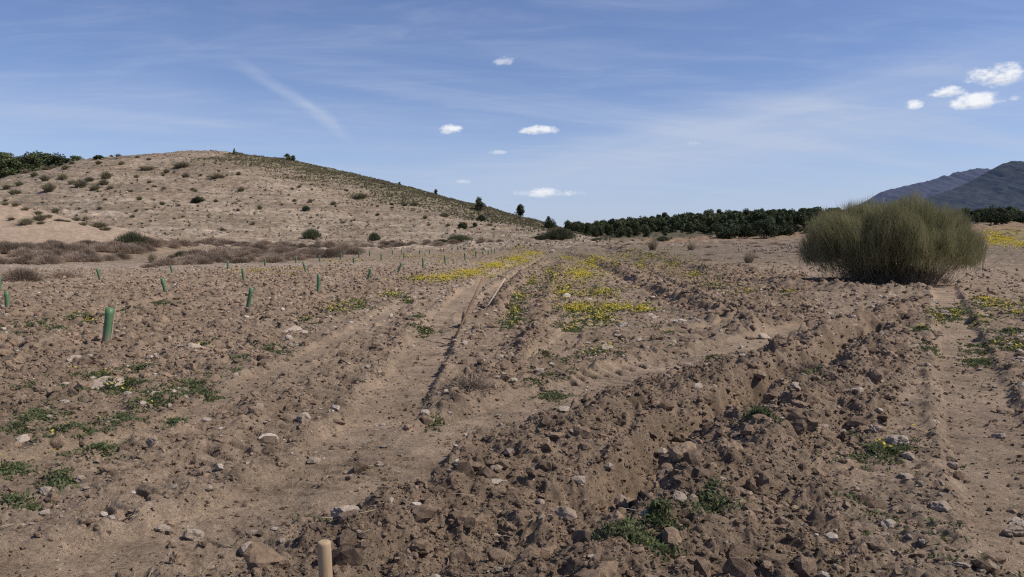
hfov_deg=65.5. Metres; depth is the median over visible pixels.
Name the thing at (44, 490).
stone
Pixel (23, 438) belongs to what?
stone
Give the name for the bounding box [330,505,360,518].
stone
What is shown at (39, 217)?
grass tussock
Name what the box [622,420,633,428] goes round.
soil clod
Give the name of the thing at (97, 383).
stone
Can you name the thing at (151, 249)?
dry shrub
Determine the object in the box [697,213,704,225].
pine tree
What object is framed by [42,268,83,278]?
dry shrub
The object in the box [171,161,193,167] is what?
grass tussock
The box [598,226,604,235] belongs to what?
pine tree
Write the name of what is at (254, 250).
dry shrub
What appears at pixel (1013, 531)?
stone
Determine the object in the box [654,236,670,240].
green shrub
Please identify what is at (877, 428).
stone
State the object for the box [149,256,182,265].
dry shrub
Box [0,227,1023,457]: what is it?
yellow flowers
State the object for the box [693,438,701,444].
soil clod
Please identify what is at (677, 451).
soil clod
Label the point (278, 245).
dry shrub
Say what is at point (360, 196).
grass tussock
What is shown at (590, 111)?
sky
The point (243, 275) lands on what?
tree guard
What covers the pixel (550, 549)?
soil clod
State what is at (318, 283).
tree guard
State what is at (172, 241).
dry shrub
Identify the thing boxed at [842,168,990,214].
mountain
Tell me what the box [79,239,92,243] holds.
dry shrub
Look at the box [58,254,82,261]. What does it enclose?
dry shrub
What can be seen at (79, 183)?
grass tussock
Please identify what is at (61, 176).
grass tussock
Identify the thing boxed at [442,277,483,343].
irrigation hose
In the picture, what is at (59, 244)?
dry shrub
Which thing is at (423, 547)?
soil clod
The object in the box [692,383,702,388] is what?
stone
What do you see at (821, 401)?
soil clod
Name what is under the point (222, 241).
dry shrub
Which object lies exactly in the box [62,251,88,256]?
dry shrub
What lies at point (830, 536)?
stones
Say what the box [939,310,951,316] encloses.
stone
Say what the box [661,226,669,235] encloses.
pine tree
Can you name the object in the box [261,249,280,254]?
dry shrub
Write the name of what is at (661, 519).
weed clump
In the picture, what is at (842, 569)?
soil clod
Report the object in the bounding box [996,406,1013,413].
soil clod
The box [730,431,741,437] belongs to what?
soil clod
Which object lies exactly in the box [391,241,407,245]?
dry shrub
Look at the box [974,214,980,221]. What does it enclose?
pine tree
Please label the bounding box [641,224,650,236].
pine tree
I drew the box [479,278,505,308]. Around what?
hoe
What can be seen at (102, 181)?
grass tussock
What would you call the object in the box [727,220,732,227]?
pine tree
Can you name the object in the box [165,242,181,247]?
dry shrub
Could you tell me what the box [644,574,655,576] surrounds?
soil clod
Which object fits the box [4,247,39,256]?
dry shrub
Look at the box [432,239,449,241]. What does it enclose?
green shrub
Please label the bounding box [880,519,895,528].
stone
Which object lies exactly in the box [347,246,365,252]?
dry shrub
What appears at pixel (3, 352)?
soil clod
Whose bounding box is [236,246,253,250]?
dry shrub
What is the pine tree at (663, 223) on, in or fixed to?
on the ground at (420, 448)
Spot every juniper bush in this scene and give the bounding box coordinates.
[93,154,104,158]
[190,196,204,202]
[302,205,309,210]
[457,222,467,228]
[476,215,485,221]
[542,218,556,228]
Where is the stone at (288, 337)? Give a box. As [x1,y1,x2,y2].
[285,335,292,339]
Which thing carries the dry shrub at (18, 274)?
on the ground at (420, 448)
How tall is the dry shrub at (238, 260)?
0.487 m
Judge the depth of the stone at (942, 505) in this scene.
4.85 m
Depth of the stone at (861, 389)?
7.67 m
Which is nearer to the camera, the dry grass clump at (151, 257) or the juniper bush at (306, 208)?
the dry grass clump at (151, 257)
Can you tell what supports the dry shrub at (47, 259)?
on the ground at (420, 448)
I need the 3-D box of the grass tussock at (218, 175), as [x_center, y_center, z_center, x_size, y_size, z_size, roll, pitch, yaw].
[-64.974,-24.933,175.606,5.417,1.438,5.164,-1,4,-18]
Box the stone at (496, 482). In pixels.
[491,479,503,485]
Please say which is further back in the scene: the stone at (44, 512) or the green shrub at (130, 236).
the green shrub at (130, 236)
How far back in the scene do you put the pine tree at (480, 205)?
197.15 m
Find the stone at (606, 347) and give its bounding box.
[601,343,612,348]
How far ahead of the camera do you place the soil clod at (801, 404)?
6.99 m
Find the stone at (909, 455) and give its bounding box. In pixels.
[901,452,914,459]
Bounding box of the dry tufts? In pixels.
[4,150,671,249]
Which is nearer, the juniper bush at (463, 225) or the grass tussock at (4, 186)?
the juniper bush at (463, 225)
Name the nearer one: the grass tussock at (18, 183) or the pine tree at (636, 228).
the grass tussock at (18, 183)
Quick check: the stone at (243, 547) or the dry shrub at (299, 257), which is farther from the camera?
the dry shrub at (299, 257)
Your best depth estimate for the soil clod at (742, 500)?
4.62 m
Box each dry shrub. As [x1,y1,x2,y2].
[0,242,24,252]
[0,256,9,263]
[0,266,47,281]
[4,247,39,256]
[4,257,29,263]
[5,253,18,256]
[12,253,42,263]
[17,241,41,248]
[27,254,64,264]
[37,249,58,255]
[40,248,64,255]
[41,245,65,250]
[42,239,66,244]
[42,242,71,250]
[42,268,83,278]
[46,241,72,250]
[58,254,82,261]
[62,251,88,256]
[65,242,95,251]
[72,254,103,261]
[74,247,102,256]
[78,257,105,261]
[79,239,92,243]
[89,242,115,251]
[90,243,112,251]
[94,240,127,251]
[99,255,122,260]
[103,244,134,251]
[111,252,133,259]
[118,245,150,253]
[130,241,153,246]
[135,243,156,251]
[139,263,156,267]
[144,236,164,245]
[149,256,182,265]
[149,262,165,266]
[165,239,182,244]
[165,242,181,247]
[176,239,197,245]
[178,255,201,261]
[179,259,199,264]
[181,248,204,256]
[186,248,219,256]
[191,253,210,260]
[191,256,215,263]
[201,245,234,255]
[202,237,217,241]
[204,252,226,260]
[204,255,228,262]
[207,243,223,246]
[211,238,230,244]
[223,255,234,260]
[229,256,250,262]
[231,251,253,257]
[232,250,243,255]
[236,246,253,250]
[240,253,265,261]
[246,243,271,250]
[246,247,261,253]
[250,241,266,246]
[252,255,279,262]
[257,239,272,244]
[260,256,288,262]
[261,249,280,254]
[261,252,283,257]
[267,246,291,253]
[269,240,290,246]
[270,248,288,253]
[271,243,287,248]
[281,250,304,256]
[281,252,298,259]
[289,255,308,260]
[293,247,311,252]
[295,242,307,247]
[301,254,316,257]
[305,243,321,247]
[312,246,343,257]
[321,241,336,246]
[330,243,353,250]
[343,248,362,254]
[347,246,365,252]
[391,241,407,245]
[430,241,447,244]
[448,238,461,242]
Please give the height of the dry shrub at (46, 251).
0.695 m
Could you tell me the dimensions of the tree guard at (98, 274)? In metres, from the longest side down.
0.570 x 0.104 x 0.102 m
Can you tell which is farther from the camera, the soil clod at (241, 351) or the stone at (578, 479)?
the soil clod at (241, 351)
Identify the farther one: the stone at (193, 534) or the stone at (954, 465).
the stone at (954, 465)
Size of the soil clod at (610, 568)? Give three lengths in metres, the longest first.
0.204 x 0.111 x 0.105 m
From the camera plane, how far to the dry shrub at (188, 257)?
49.47 m
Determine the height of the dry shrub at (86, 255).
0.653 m
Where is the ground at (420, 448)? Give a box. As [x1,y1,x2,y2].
[0,150,1023,576]
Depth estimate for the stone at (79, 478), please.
5.41 m
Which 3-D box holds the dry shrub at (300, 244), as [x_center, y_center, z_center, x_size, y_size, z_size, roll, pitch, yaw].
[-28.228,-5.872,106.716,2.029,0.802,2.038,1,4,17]
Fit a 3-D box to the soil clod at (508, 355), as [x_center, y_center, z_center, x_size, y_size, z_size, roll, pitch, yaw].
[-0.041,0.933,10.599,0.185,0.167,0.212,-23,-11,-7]
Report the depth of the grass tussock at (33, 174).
173.25 m
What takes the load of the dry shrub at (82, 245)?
on the ground at (420, 448)
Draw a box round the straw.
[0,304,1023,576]
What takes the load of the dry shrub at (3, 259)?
on the ground at (420, 448)
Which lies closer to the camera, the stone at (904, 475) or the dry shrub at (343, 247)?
the stone at (904, 475)
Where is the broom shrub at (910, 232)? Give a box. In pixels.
[796,185,991,283]
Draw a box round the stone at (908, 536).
[905,533,911,538]
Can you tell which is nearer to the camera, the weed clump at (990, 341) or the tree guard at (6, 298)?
the weed clump at (990, 341)
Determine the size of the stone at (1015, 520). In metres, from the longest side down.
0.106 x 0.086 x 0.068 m
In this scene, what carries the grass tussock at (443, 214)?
on the ground at (420, 448)
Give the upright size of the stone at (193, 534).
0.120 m
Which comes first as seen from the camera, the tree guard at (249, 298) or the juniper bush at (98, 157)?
the tree guard at (249, 298)
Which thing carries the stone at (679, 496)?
on the ground at (420, 448)
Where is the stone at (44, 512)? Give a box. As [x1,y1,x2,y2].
[40,509,49,515]
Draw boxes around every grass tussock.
[1,184,12,189]
[8,188,22,194]
[12,217,35,224]
[14,180,24,185]
[29,171,39,176]
[30,213,50,220]
[38,174,52,180]
[38,182,57,190]
[51,206,59,212]
[57,173,68,179]
[61,164,69,169]
[71,176,89,187]
[72,216,81,220]
[83,177,95,181]
[85,184,100,189]
[89,222,113,227]
[96,169,113,178]
[98,178,110,184]
[99,226,112,230]
[138,165,157,170]
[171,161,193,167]
[206,173,226,178]
[348,192,370,198]
[439,212,449,217]
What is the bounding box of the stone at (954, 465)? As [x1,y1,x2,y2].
[946,461,959,468]
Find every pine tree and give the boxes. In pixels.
[0,152,21,178]
[10,156,28,174]
[18,151,43,172]
[32,150,51,167]
[44,152,65,168]
[67,155,83,162]
[283,153,291,160]
[474,197,485,209]
[514,203,524,215]
[570,221,576,231]
[574,224,581,231]
[584,222,592,234]
[591,227,598,236]
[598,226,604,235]
[605,225,613,234]
[617,226,625,237]
[625,227,633,237]
[632,223,640,235]
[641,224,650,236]
[651,218,656,231]
[660,221,665,230]
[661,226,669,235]
[687,221,694,233]
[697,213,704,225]
[703,210,711,216]
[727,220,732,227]
[739,216,747,224]
[743,208,750,215]
[765,209,774,216]
[768,217,775,224]
[962,208,969,220]
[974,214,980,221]
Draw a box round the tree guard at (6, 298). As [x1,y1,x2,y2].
[4,291,9,306]
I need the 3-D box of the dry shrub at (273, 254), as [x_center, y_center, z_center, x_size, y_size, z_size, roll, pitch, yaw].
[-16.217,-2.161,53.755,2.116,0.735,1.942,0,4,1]
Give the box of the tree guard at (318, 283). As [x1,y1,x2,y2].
[317,275,319,291]
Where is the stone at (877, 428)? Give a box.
[868,425,882,432]
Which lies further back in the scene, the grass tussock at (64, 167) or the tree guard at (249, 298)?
the grass tussock at (64, 167)
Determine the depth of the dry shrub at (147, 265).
43.37 m
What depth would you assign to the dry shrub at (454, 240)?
117.44 m
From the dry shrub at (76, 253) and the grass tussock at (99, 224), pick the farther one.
the grass tussock at (99, 224)
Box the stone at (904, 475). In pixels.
[898,472,913,478]
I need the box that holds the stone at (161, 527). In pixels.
[154,523,170,531]
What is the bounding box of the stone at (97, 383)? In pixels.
[90,376,125,390]
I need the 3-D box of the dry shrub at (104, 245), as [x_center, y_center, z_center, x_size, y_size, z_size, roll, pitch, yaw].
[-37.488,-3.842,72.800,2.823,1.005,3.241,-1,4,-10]
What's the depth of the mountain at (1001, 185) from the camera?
3386.49 m
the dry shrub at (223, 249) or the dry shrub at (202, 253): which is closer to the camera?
the dry shrub at (202, 253)
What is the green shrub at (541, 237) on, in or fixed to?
on the ground at (420, 448)
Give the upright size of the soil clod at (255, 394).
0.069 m
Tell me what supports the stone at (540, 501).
on the ground at (420, 448)
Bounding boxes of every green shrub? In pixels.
[114,230,149,243]
[173,250,189,256]
[301,227,322,237]
[368,232,380,240]
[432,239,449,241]
[446,234,472,240]
[531,235,550,239]
[539,226,576,239]
[590,237,606,240]
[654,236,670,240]
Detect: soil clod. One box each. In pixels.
[0,333,8,340]
[0,349,10,355]
[10,441,21,447]
[12,355,25,363]
[93,334,101,340]
[118,318,127,322]
[152,315,170,322]
[169,551,184,564]
[237,350,245,353]
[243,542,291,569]
[251,391,260,396]
[403,424,412,430]
[407,498,417,505]
[409,539,433,554]
[437,532,443,539]
[474,512,489,526]
[504,352,514,359]
[531,321,539,328]
[538,566,547,572]
[539,387,547,391]
[544,431,563,437]
[544,545,556,554]
[557,468,570,475]
[582,560,589,566]
[596,561,618,576]
[604,509,626,525]
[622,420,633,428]
[630,546,643,553]
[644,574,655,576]
[647,475,655,481]
[657,466,672,481]
[667,442,678,449]
[668,441,696,462]
[674,433,690,442]
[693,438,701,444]
[717,441,742,453]
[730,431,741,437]
[735,377,742,385]
[735,495,746,503]
[754,370,766,378]
[761,560,771,567]
[765,504,773,513]
[769,398,778,404]
[775,525,785,530]
[792,340,800,349]
[792,400,809,407]
[801,301,808,306]
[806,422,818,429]
[811,375,820,380]
[816,336,824,343]
[818,398,825,405]
[832,564,844,572]
[838,447,849,457]
[849,542,867,556]
[860,535,887,550]
[881,349,897,356]
[881,362,888,366]
[884,394,896,398]
[885,404,895,415]
[893,336,900,342]
[910,548,927,556]
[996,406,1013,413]
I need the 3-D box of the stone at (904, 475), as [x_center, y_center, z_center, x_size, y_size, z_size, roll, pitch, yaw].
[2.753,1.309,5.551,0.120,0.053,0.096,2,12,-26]
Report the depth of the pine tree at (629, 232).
164.49 m
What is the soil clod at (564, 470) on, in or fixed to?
on the ground at (420, 448)
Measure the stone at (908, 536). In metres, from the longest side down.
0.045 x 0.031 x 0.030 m
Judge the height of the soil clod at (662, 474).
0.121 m
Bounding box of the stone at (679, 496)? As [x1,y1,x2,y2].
[673,490,686,501]
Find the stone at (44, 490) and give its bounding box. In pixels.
[38,486,51,494]
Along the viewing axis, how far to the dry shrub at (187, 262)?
47.37 m
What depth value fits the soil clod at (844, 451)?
5.99 m
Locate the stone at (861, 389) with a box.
[846,387,864,393]
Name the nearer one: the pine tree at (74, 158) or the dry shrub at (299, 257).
the dry shrub at (299, 257)
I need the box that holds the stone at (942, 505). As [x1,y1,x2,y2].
[930,500,951,511]
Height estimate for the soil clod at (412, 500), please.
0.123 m
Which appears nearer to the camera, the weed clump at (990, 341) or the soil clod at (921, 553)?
the soil clod at (921, 553)
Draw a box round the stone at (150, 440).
[145,436,158,445]
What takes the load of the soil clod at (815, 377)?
on the ground at (420, 448)
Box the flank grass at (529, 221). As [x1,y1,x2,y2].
[47,151,780,245]
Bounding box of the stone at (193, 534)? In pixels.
[183,528,203,540]
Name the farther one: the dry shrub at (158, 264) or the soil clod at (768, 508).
the dry shrub at (158, 264)
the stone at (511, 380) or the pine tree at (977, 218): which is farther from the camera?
the pine tree at (977, 218)
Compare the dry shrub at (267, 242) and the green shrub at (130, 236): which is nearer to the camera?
the green shrub at (130, 236)
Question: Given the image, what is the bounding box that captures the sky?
[0,0,1023,227]
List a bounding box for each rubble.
[0,150,673,252]
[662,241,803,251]
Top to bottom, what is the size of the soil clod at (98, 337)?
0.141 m
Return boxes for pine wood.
[567,206,1023,234]
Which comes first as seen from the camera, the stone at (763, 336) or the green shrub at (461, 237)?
the stone at (763, 336)
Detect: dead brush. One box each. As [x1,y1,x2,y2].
[440,370,500,395]
[784,356,826,376]
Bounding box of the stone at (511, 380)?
[508,378,517,382]
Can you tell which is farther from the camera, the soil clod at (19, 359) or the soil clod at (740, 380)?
the soil clod at (19, 359)
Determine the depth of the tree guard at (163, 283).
23.04 m
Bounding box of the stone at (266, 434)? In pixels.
[258,433,277,438]
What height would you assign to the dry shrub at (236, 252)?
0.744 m
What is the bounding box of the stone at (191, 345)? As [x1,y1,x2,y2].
[182,343,202,347]
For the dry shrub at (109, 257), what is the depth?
56.09 m
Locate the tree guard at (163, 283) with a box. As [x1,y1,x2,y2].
[160,277,166,291]
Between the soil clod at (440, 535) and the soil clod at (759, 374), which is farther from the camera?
the soil clod at (759, 374)
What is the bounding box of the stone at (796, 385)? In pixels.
[791,381,800,389]
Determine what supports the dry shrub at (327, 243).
on the ground at (420, 448)
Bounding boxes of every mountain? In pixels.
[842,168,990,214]
[917,161,1023,214]
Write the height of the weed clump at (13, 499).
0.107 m
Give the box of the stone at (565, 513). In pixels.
[555,506,577,520]
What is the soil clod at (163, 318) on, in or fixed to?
on the ground at (420, 448)
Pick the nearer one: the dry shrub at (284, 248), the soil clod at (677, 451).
the soil clod at (677, 451)
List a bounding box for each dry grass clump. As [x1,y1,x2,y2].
[147,252,157,262]
[644,235,659,249]
[686,240,697,249]
[743,249,756,262]
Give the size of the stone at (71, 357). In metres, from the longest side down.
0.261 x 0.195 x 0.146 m
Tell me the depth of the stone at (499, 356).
10.81 m
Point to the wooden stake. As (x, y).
(324, 553)
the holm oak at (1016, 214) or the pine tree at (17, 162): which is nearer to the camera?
the holm oak at (1016, 214)
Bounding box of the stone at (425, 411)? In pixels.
[420,409,429,414]
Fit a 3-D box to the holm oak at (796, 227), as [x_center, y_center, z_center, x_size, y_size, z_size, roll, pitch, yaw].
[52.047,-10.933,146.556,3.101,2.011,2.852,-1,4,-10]
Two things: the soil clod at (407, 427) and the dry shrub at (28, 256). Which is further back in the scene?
the dry shrub at (28, 256)
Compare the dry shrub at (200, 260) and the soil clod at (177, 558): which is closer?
the soil clod at (177, 558)
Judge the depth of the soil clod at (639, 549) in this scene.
3.74 m
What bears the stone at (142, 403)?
on the ground at (420, 448)
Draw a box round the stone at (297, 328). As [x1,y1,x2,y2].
[281,326,302,332]
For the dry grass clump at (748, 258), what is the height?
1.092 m
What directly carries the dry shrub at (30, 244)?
on the ground at (420, 448)
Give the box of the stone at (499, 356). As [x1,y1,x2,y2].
[495,354,503,359]
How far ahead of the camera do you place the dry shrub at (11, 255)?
61.35 m
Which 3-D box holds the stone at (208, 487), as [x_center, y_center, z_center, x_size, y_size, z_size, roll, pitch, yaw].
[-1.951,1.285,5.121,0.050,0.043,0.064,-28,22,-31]
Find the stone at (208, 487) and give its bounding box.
[205,485,212,490]
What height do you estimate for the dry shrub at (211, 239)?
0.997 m
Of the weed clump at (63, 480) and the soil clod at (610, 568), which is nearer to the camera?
the soil clod at (610, 568)
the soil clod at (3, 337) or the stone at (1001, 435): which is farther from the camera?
the soil clod at (3, 337)
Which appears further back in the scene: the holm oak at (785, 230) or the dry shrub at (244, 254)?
the holm oak at (785, 230)
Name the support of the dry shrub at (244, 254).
on the ground at (420, 448)
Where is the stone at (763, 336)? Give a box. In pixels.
[758,333,769,338]
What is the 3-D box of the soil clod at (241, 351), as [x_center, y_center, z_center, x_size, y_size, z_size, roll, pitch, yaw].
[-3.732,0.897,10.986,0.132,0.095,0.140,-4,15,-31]
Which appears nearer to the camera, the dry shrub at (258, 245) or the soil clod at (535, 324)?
the soil clod at (535, 324)
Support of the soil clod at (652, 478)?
on the ground at (420, 448)
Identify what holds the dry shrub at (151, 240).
on the ground at (420, 448)
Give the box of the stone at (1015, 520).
[1009,516,1023,525]
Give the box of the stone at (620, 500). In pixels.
[614,494,629,510]
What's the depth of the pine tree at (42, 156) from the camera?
229.74 m
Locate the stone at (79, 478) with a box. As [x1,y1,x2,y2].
[75,475,85,482]
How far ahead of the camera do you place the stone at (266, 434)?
6.62 m
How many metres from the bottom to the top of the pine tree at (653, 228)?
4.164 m
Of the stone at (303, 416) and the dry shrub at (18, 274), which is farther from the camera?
the dry shrub at (18, 274)
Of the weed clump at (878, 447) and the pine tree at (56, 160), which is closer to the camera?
the weed clump at (878, 447)
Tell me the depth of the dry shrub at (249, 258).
53.87 m
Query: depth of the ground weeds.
11.82 m
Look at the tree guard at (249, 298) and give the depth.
18.30 m
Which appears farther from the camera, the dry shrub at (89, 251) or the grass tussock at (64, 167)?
the grass tussock at (64, 167)
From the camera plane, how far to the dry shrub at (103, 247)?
71.74 m
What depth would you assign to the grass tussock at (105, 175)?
167.47 m
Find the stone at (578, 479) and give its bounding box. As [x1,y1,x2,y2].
[572,475,585,483]
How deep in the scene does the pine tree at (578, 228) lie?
207.48 m
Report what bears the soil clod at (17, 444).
on the ground at (420, 448)
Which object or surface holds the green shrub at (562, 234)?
on the ground at (420, 448)
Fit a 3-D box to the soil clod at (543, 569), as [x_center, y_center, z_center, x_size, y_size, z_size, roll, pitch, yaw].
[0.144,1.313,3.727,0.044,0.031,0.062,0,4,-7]
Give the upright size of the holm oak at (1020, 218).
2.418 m
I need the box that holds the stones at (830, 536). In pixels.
[0,242,1023,576]
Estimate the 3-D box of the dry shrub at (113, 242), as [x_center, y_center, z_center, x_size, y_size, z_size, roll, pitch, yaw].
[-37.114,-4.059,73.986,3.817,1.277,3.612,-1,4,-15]
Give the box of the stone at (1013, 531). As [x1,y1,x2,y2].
[1001,526,1023,536]
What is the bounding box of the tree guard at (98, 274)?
[96,268,101,279]
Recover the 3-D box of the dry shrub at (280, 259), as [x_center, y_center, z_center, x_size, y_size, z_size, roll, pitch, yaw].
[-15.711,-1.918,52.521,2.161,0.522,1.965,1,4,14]
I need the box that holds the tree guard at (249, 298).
[246,287,253,307]
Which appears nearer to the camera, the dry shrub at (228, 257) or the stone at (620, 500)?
the stone at (620, 500)
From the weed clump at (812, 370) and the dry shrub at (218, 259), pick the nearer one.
the weed clump at (812, 370)
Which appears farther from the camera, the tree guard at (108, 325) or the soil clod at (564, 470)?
the tree guard at (108, 325)
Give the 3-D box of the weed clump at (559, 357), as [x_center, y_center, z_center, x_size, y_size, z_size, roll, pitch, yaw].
[0.512,0.929,9.971,0.885,0.312,1.516,-1,4,-15]
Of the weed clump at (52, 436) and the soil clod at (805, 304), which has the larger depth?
the soil clod at (805, 304)
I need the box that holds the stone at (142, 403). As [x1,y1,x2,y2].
[138,401,146,406]
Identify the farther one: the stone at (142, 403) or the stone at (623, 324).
the stone at (623, 324)
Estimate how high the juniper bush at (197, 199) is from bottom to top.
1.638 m
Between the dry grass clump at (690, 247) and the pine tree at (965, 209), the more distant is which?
the pine tree at (965, 209)
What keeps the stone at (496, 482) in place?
on the ground at (420, 448)
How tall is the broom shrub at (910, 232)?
3.775 m
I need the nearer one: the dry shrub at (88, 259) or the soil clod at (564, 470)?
the soil clod at (564, 470)
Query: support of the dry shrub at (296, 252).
on the ground at (420, 448)
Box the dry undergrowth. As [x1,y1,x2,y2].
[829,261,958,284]
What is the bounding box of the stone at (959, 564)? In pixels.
[950,562,971,567]
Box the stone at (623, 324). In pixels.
[619,322,628,326]
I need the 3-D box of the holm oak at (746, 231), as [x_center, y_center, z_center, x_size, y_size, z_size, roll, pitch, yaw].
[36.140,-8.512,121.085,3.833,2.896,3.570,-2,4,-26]
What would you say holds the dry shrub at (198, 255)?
on the ground at (420, 448)
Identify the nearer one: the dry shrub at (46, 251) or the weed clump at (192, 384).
the weed clump at (192, 384)
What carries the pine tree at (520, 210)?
on the ground at (420, 448)
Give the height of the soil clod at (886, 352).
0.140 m
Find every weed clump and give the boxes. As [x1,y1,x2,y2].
[0,488,56,511]
[15,428,80,456]
[29,461,102,494]
[63,372,142,397]
[156,377,226,393]
[397,322,448,337]
[527,349,596,379]
[531,382,582,404]
[570,515,683,561]
[634,495,704,545]
[674,474,748,522]
[738,405,787,428]
[767,419,966,472]
[803,365,821,374]
[928,316,1023,359]
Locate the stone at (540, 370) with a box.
[535,368,543,373]
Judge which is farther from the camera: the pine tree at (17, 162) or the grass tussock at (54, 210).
the pine tree at (17, 162)
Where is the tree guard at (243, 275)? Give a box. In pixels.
[241,268,244,280]
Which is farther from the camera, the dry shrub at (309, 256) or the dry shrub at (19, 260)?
the dry shrub at (309, 256)
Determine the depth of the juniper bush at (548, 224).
177.88 m
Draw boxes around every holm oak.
[696,224,710,233]
[707,224,720,233]
[715,223,740,238]
[738,223,758,237]
[751,219,780,238]
[772,223,796,236]
[790,225,800,231]
[983,205,1014,224]
[1010,212,1021,221]
[1016,214,1023,222]
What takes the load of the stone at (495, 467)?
on the ground at (420, 448)
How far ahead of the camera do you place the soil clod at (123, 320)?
14.86 m
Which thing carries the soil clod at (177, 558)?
on the ground at (420, 448)
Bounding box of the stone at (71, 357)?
[66,355,81,361]
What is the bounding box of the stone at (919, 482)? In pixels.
[917,480,923,485]
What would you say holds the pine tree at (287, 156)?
on the ground at (420, 448)
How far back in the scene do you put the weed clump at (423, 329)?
14.59 m
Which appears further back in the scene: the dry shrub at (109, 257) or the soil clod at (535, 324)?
the dry shrub at (109, 257)
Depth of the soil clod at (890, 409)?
7.35 m
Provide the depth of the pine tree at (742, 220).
194.34 m
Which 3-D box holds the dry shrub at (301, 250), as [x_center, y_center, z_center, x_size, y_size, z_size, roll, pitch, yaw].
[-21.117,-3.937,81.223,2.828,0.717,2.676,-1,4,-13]
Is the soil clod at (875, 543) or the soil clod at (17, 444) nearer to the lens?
the soil clod at (875, 543)
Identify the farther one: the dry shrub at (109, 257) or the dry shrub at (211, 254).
the dry shrub at (109, 257)
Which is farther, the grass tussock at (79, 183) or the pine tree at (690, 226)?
the pine tree at (690, 226)
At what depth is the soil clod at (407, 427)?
7.01 m
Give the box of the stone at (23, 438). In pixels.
[15,434,29,442]
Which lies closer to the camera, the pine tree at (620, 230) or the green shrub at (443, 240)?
the green shrub at (443, 240)
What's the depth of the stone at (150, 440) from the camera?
6.05 m
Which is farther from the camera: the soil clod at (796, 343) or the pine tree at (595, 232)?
the pine tree at (595, 232)
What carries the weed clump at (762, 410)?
on the ground at (420, 448)
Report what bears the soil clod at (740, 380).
on the ground at (420, 448)
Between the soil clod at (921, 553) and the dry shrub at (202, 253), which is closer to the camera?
the soil clod at (921, 553)
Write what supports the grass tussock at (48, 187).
on the ground at (420, 448)
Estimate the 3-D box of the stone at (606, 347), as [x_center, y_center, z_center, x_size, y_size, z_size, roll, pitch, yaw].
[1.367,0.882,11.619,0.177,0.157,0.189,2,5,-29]
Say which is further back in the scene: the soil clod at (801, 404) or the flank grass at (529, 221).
the flank grass at (529, 221)
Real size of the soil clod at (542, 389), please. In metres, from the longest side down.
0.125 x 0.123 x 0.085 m
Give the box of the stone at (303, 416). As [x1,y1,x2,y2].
[296,412,310,421]
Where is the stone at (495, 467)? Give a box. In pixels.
[490,464,502,471]
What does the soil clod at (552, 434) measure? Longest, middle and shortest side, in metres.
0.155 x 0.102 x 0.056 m
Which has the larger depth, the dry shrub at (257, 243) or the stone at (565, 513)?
the dry shrub at (257, 243)
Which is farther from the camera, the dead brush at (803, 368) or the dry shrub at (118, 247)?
the dry shrub at (118, 247)
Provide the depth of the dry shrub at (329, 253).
63.73 m
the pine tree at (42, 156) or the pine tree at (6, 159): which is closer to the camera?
the pine tree at (6, 159)
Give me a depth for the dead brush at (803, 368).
9.44 m
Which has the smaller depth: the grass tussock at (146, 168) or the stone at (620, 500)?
the stone at (620, 500)
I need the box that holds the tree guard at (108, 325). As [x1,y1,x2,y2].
[102,301,116,341]
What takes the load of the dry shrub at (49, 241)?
on the ground at (420, 448)
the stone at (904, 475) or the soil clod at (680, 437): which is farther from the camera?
the soil clod at (680, 437)
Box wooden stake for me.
[317,539,332,576]
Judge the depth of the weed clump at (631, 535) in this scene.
3.93 m
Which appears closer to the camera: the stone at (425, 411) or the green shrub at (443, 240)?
the stone at (425, 411)
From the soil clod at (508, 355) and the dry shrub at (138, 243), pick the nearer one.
the soil clod at (508, 355)
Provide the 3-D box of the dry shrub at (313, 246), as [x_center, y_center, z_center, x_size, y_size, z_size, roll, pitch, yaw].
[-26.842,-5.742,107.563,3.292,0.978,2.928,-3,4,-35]
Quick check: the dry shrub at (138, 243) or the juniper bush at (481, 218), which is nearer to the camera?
the dry shrub at (138, 243)
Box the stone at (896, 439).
[885,434,908,445]
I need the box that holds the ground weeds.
[0,228,1023,575]
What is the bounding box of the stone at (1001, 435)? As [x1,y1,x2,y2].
[991,433,1005,438]
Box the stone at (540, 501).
[536,499,544,504]
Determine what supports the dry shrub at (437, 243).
on the ground at (420, 448)
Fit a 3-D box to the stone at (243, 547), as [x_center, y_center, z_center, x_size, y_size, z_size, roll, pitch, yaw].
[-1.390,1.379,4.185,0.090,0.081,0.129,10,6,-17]
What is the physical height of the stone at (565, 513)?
0.112 m
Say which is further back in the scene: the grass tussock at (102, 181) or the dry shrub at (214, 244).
the grass tussock at (102, 181)
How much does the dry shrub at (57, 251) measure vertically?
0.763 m
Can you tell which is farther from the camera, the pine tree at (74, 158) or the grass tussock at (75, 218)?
the pine tree at (74, 158)
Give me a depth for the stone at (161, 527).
4.68 m
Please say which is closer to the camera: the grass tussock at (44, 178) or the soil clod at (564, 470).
the soil clod at (564, 470)
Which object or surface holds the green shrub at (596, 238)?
on the ground at (420, 448)
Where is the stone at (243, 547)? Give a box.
[239,541,252,555]
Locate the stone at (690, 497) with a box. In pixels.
[687,494,698,503]
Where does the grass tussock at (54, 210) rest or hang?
on the ground at (420, 448)

